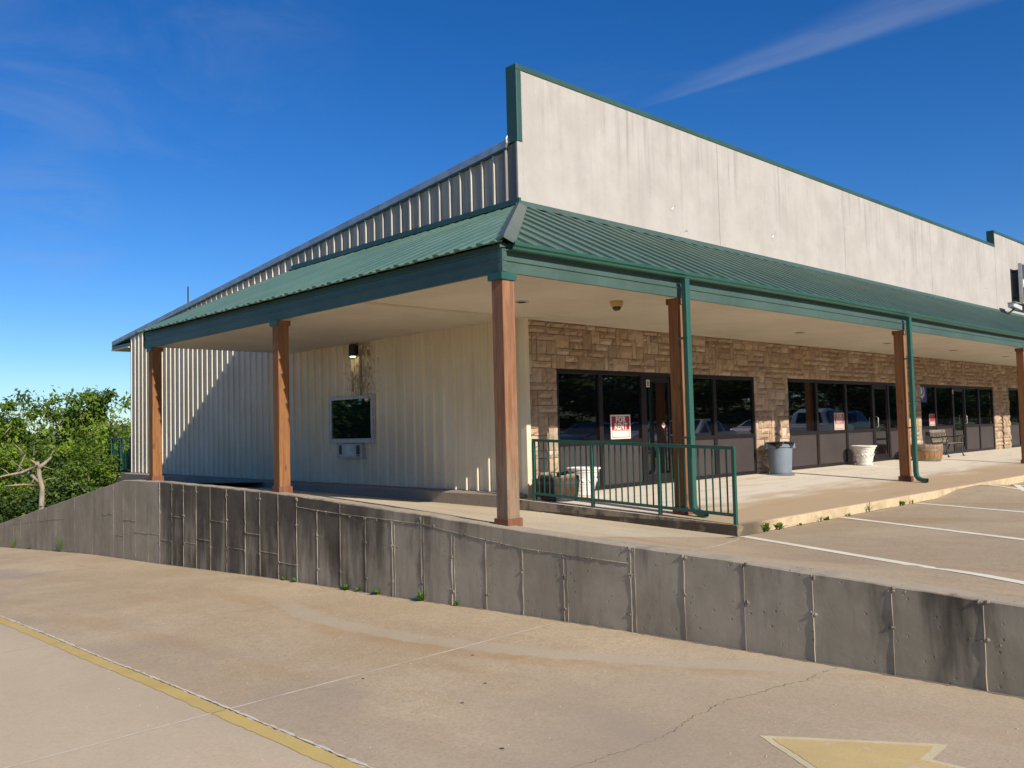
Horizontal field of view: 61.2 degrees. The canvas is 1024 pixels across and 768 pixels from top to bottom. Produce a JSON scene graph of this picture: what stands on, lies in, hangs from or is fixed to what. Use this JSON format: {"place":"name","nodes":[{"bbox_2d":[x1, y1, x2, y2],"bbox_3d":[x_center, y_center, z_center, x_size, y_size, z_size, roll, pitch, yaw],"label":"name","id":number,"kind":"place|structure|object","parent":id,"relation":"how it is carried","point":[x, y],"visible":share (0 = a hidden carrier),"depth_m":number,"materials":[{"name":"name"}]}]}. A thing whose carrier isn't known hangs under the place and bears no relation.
{"place":"outdoors","nodes":[
{"label":"outdoors","id":0,"kind":"place"},
{"bbox_2d":[24,433,122,461],"bbox_3d":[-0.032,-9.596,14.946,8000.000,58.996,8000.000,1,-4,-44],"label":"ground","id":1,"kind":"structure","parent":0,"point":[55,440],"depth_m":1139.21,"materials":[{"name":"green plant"}]},
{"bbox_2d":[0,442,32,505],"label":"oak tree","id":2,"kind":"object","parent":1,"relation":"on","point":[12,472],"visible":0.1,"depth_m":33.82,"materials":[{"name":"green plant"}]},
{"bbox_2d":[0,472,33,522],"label":"cedar tree","id":3,"kind":"object","parent":1,"relation":"on","point":[1,509],"visible":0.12,"depth_m":31.91,"materials":[{"name":"green plant"}]},
{"bbox_2d":[0,396,51,488],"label":"oak tree","id":4,"kind":"object","parent":1,"relation":"on","point":[15,431],"visible":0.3,"depth_m":36.30,"materials":[{"name":"green plant"}]},
{"bbox_2d":[0,427,54,509],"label":"dead tree","id":5,"kind":"object","parent":1,"relation":"on","point":[38,466],"visible":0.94,"depth_m":26.17,"materials":[{"name":"grey wood"}]},
{"bbox_2d":[0,409,57,487],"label":"sparse tree","id":6,"kind":"object","parent":1,"relation":"on","point":[7,415],"visible":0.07,"depth_m":40.02,"materials":[{"name":"green plant"}]},
{"bbox_2d":[0,477,59,522],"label":"cedar tree","id":7,"kind":"object","parent":1,"relation":"on","point":[4,512],"visible":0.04,"depth_m":31.66,"materials":[{"name":"green plant"}]},
{"bbox_2d":[3,467,71,515],"bbox_3d":[-16.590,4.960,31.556,3.700,3.931,3.806,1,-4,-39],"label":"cedar tree","id":8,"kind":"object","parent":1,"relation":"on","point":[12,496],"visible":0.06,"depth_m":30.77,"materials":[{"name":"green plant"}]},
{"bbox_2d":[0,439,90,500],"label":"oak tree","id":9,"kind":"object","parent":1,"relation":"on","point":[11,455],"visible":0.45,"depth_m":33.19,"materials":[{"name":"green plant"}]},
{"bbox_2d":[0,425,120,494],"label":"oak tree","id":10,"kind":"object","parent":1,"relation":"on","point":[66,453],"visible":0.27,"depth_m":29.10,"materials":[{"name":"green plant"}]},
{"bbox_2d":[1,385,130,490],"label":"oak tree","id":11,"kind":"object","parent":1,"relation":"on","point":[94,400],"visible":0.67,"depth_m":35.33,"materials":[{"name":"green plant"}]},
{"bbox_2d":[21,463,113,515],"bbox_3d":[-13.909,4.123,27.678,3.210,3.315,3.120,1,-4,-40],"label":"cedar tree","id":12,"kind":"object","parent":1,"relation":"on","point":[68,472],"visible":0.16,"depth_m":26.92,"materials":[{"name":"green plant"}]},
{"bbox_2d":[21,451,128,506],"bbox_3d":[-13.523,3.984,27.662,3.471,3.585,3.374,-2,-3,9],"label":"cedar tree","id":13,"kind":"object","parent":1,"relation":"on","point":[58,485],"visible":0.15,"depth_m":27.05,"materials":[{"name":"green plant"}]},
{"bbox_2d":[54,403,130,467],"bbox_3d":[-17.267,4.309,35.886,2.980,7.382,3.397,-4,-4,36],"label":"sparse tree","id":14,"kind":"object","parent":1,"relation":"on","point":[113,421],"visible":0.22,"depth_m":35.88,"materials":[{"name":"green plant"}]},
{"bbox_2d":[65,450,128,486],"bbox_3d":[-13.146,3.918,28.130,2.810,3.534,2.579,1,-4,-44],"label":"oak tree","id":15,"kind":"object","parent":1,"relation":"on","point":[103,468],"visible":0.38,"depth_m":27.60,"materials":[{"name":"green plant"}]},
{"bbox_2d":[92,415,129,470],"bbox_3d":[-17.204,4.776,38.164,4.482,6.886,4.288,-3,-3,22],"label":"oak tree","id":16,"kind":"object","parent":1,"relation":"on","point":[123,434],"visible":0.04,"depth_m":38.20,"materials":[{"name":"green plant"}]},
{"bbox_2d":[108,418,130,453],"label":"oak tree","id":17,"kind":"object","parent":1,"relation":"on","point":[127,433],"visible":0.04,"depth_m":44.48,"materials":[{"name":"green plant"}]},
{"bbox_2d":[111,471,129,484],"bbox_3d":[-11.033,4.379,29.017,4.020,3.050,1.770,1,-4,-44],"label":"back landing","id":18,"kind":"object","parent":1,"relation":"on","point":[117,477],"visible":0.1,"depth_m":27.83,"materials":[{"name":"concrete"}]},
{"bbox_2d":[111,437,130,478],"bbox_3d":[-12.521,2.380,27.743,0.050,1.325,1.734,1,-4,-44],"label":"landing railing","id":19,"kind":"object","parent":18,"relation":"on","point":[120,443],"visible":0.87,"depth_m":27.70,"materials":[{"name":"green metal"}]},
{"bbox_2d":[0,480,1023,696],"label":"retaining wall","id":20,"kind":"structure","parent":1,"relation":"on","point":[967,639],"depth_m":9.10,"materials":[{"name":"concrete"}]},
{"bbox_2d":[195,482,262,486],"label":"path","id":21,"kind":"structure","parent":0,"point":[236,484],"depth_m":20.26,"materials":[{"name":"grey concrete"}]},
{"bbox_2d":[217,485,735,537],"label":"walkway","id":22,"kind":"structure","parent":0,"point":[591,527],"depth_m":11.78,"materials":[{"name":"concrete"}]},
{"bbox_2d":[0,547,1023,767],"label":"driveway","id":23,"kind":"structure","parent":0,"point":[590,681],"depth_m":6.63,"materials":[{"name":"concrete"}]},
{"bbox_2d":[2,591,345,652],"bbox_3d":[-4.328,2.760,9.685,0.025,0.005,5.952,-4,-4,45],"label":"slab joint","id":24,"kind":"object","parent":23,"relation":"on","point":[166,623],"visible":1,"depth_m":10.01,"materials":[{"name":"concrete"}]},
{"bbox_2d":[0,617,366,767],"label":"yellow line","id":25,"kind":"object","parent":23,"relation":"on","point":[311,751],"visible":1,"depth_m":6.45,"materials":[{"name":"paint"}]},
{"bbox_2d":[0,616,368,767],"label":"joint crack","id":26,"kind":"object","parent":23,"relation":"on","point":[208,700],"visible":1,"depth_m":6.47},
{"bbox_2d":[0,615,370,767],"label":"expansion joint","id":27,"kind":"object","parent":23,"relation":"on","point":[284,730],"visible":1,"depth_m":6.55,"materials":[{"name":"grey concrete"}]},
{"bbox_2d":[5,623,552,767],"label":"slab joint","id":28,"kind":"object","parent":23,"relation":"on","point":[259,700],"visible":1,"depth_m":6.46,"materials":[{"name":"beige concrete"}]},
{"bbox_2d":[415,590,425,600],"bbox_3d":[-1.118,2.613,10.677,0.212,0.135,0.165,1,-4,-44],"label":"weed","id":29,"kind":"object","parent":23,"relation":"on","point":[420,596],"visible":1,"depth_m":10.68,"materials":[{"name":"green plant"}]},
{"bbox_2d":[7,547,1023,698],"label":"dirt line","id":30,"kind":"object","parent":23,"relation":"on","point":[652,635],"visible":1,"depth_m":7.76,"materials":[{"name":"brown soil"}]},
{"bbox_2d":[21,593,1017,766],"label":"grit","id":31,"kind":"object","parent":23,"relation":"on","point":[480,684],"visible":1,"depth_m":6.55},
{"bbox_2d":[572,666,837,767],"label":"pavement crack","id":32,"kind":"object","parent":23,"relation":"on","point":[708,710],"visible":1,"depth_m":5.88,"materials":[{"name":"concrete"}]},
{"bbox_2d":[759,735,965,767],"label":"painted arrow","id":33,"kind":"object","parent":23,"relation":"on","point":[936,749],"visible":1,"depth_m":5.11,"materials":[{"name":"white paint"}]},
{"bbox_2d":[773,738,954,767],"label":"painted arrow","id":34,"kind":"object","parent":23,"relation":"on","point":[827,754],"visible":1,"depth_m":4.98,"materials":[{"name":"yellow paint"}]},
{"bbox_2d":[0,0,1023,433],"label":"sky","id":35,"kind":"structure","parent":0,"point":[151,150],"materials":[{"name":"blue"}]},
{"bbox_2d":[519,447,1023,537],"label":"sidewalk","id":36,"kind":"structure","parent":0,"point":[806,496],"depth_m":15.08,"materials":[{"name":"concrete"}]},
{"bbox_2d":[538,472,579,500],"bbox_3d":[0.760,1.660,14.066,0.680,0.440,0.680,1,-4,-44],"label":"barrel planter","id":37,"kind":"object","parent":36,"relation":"on","point":[546,498],"visible":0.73,"depth_m":13.80,"materials":[{"name":"brown wood"}]},
{"bbox_2d":[111,63,1023,526],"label":"retail building","id":38,"kind":"structure","parent":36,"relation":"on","point":[465,307],"depth_m":17.12,"materials":[{"name":"beige paint"}]},
{"bbox_2d":[187,286,188,302],"bbox_3d":[-10.847,-2.292,29.003,0.200,1.960,0.200,1,-4,-44],"label":"vent pipe","id":39,"kind":"object","parent":38,"relation":"on","point":[187,294],"visible":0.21,"depth_m":29.03,"materials":[{"name":"grey metal"}]},
{"bbox_2d":[329,394,376,457],"bbox_3d":[-3.348,0.888,18.038,0.193,1.305,1.640,1,-4,-44],"label":"service window","id":40,"kind":"structure","parent":38,"relation":"in","point":[352,418],"depth_m":18.00,"materials":[{"name":"glass"}]},
{"bbox_2d":[349,344,357,356],"bbox_3d":[-3.296,-0.694,17.997,0.205,0.272,0.167,1,-4,-44],"label":"wall lamp","id":41,"kind":"object","parent":38,"relation":"attached to","point":[353,350],"visible":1,"depth_m":17.92,"materials":[{"name":"black plastic"}]},
{"bbox_2d":[610,300,622,310],"bbox_3d":[1.554,-1.156,12.849,0.190,0.148,0.188,1,-4,-44],"label":"dome camera","id":42,"kind":"object","parent":38,"relation":"attached to","point":[616,305],"visible":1,"depth_m":12.79,"materials":[{"name":"plastic"}]},
{"bbox_2d":[610,415,630,438],"bbox_3d":[2.032,0.801,16.188,0.580,0.450,0.008,1,-4,-44],"label":"rent sign","id":43,"kind":"object","parent":38,"relation":"attached to","point":[620,427],"visible":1,"depth_m":16.18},
{"bbox_2d":[834,413,844,429],"bbox_3d":[8.422,0.958,22.280,0.560,0.440,0.008,1,-4,-44],"label":"rent sign","id":44,"kind":"object","parent":38,"relation":"attached to","point":[839,421],"visible":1,"depth_m":22.27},
{"bbox_2d":[920,387,926,401],"bbox_3d":[12.421,0.305,26.146,0.500,0.490,0.025,1,-4,-44],"label":"window poster","id":45,"kind":"object","parent":38,"relation":"attached to","point":[923,395],"depth_m":26.15,"materials":[{"name":"blue paper"}]},
{"bbox_2d":[929,414,934,425],"bbox_3d":[12.873,1.097,26.522,0.460,0.365,0.007,1,-4,-44],"label":"rent sign","id":46,"kind":"object","parent":38,"relation":"attached to","point":[931,419],"visible":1,"depth_m":26.51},
{"bbox_2d":[1006,302,1021,313],"bbox_3d":[17.922,-2.671,31.191,1.000,0.495,0.550,1,-4,-44],"label":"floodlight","id":47,"kind":"object","parent":38,"relation":"attached to","point":[1014,306],"visible":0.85,"depth_m":31.07,"materials":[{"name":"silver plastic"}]},
{"bbox_2d":[1012,263,1023,303],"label":"sign board","id":48,"kind":"object","parent":38,"relation":"attached to","point":[1020,271],"visible":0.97,"depth_m":32.08,"materials":[{"name":"metal"}]},
{"bbox_2d":[567,466,600,495],"bbox_3d":[1.229,1.660,14.791,0.580,0.474,0.580,1,-4,-44],"label":"urn planter","id":49,"kind":"object","parent":36,"relation":"on","point":[584,478],"visible":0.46,"depth_m":14.60,"materials":[{"name":"white ceramic"}]},
{"bbox_2d":[532,439,737,524],"bbox_3d":[1.624,1.363,12.580,0.046,1.160,3.716,1,-4,-44],"label":"railing","id":50,"kind":"object","parent":36,"relation":"on","point":[660,507],"visible":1,"depth_m":12.36,"materials":[{"name":"green metal"}]},
{"bbox_2d":[764,442,794,475],"bbox_3d":[5.936,1.645,19.165,0.628,0.725,0.634,1,-4,-44],"label":"trash can","id":51,"kind":"object","parent":36,"relation":"on","point":[780,458],"visible":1,"depth_m":18.94,"materials":[{"name":"grey metal"}]},
{"bbox_2d":[851,445,876,465],"bbox_3d":[9.013,1.827,22.160,0.624,0.510,0.624,1,-4,-44],"label":"urn planter","id":52,"kind":"object","parent":36,"relation":"on","point":[864,455],"visible":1,"depth_m":21.97,"materials":[{"name":"white ceramic"}]},
{"bbox_2d":[910,444,942,460],"bbox_3d":[11.543,1.902,24.114,0.850,0.459,0.850,1,-4,-44],"label":"barrel planter","id":53,"kind":"object","parent":36,"relation":"on","point":[930,452],"visible":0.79,"depth_m":23.75,"materials":[{"name":"brown wood"}]},
{"bbox_2d":[928,429,963,456],"bbox_3d":[13.153,1.790,26.196,1.260,0.821,0.606,1,-4,-44],"label":"park bench","id":54,"kind":"object","parent":36,"relation":"on","point":[941,438],"visible":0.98,"depth_m":26.27,"materials":[{"name":"grey metal"}]},
{"bbox_2d":[598,482,1023,598],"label":"parking lot","id":55,"kind":"structure","parent":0,"point":[993,556],"depth_m":9.64,"materials":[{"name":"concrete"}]},
{"bbox_2d":[762,523,770,531],"bbox_3d":[3.406,1.910,11.557,0.088,0.125,0.174,-4,-4,36],"label":"weed","id":56,"kind":"object","parent":55,"relation":"on","point":[767,527],"visible":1,"depth_m":11.55,"materials":[{"name":"green plant"}]},
{"bbox_2d":[775,522,787,528],"bbox_3d":[3.658,1.930,11.792,0.220,0.098,0.229,1,-4,-44],"label":"weed","id":57,"kind":"object","parent":55,"relation":"on","point":[779,525],"visible":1,"depth_m":11.78,"materials":[{"name":"green plant"}]},
{"bbox_2d":[743,499,932,535],"bbox_3d":[5.341,2.020,13.441,6.500,0.003,0.069,1,-4,-44],"label":"dirt line","id":58,"kind":"object","parent":55,"relation":"on","point":[833,518],"visible":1,"depth_m":12.86,"materials":[{"name":"brown soil"}]},
{"bbox_2d":[739,536,1023,583],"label":"parking line","id":59,"kind":"object","parent":55,"relation":"on","point":[925,566],"visible":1,"depth_m":8.36,"materials":[{"name":"white paint"}]},
{"bbox_2d":[839,517,1023,539],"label":"parking line","id":60,"kind":"object","parent":55,"relation":"on","point":[937,528],"visible":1,"depth_m":10.76,"materials":[{"name":"white paint"}]},
{"bbox_2d":[918,503,1023,511],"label":"parking line","id":61,"kind":"object","parent":55,"relation":"on","point":[972,507],"visible":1,"depth_m":13.52,"materials":[{"name":"white paint"}]},
{"bbox_2d":[982,484,1023,489],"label":"parking line","id":62,"kind":"object","parent":55,"relation":"on","point":[1003,486],"visible":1,"depth_m":16.59,"materials":[{"name":"white paint"}]},
{"bbox_2d":[1014,485,1023,490],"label":"parking line","id":63,"kind":"object","parent":55,"relation":"on","point":[1019,487],"visible":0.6,"depth_m":16.41,"materials":[{"name":"white paint"}]}
]}

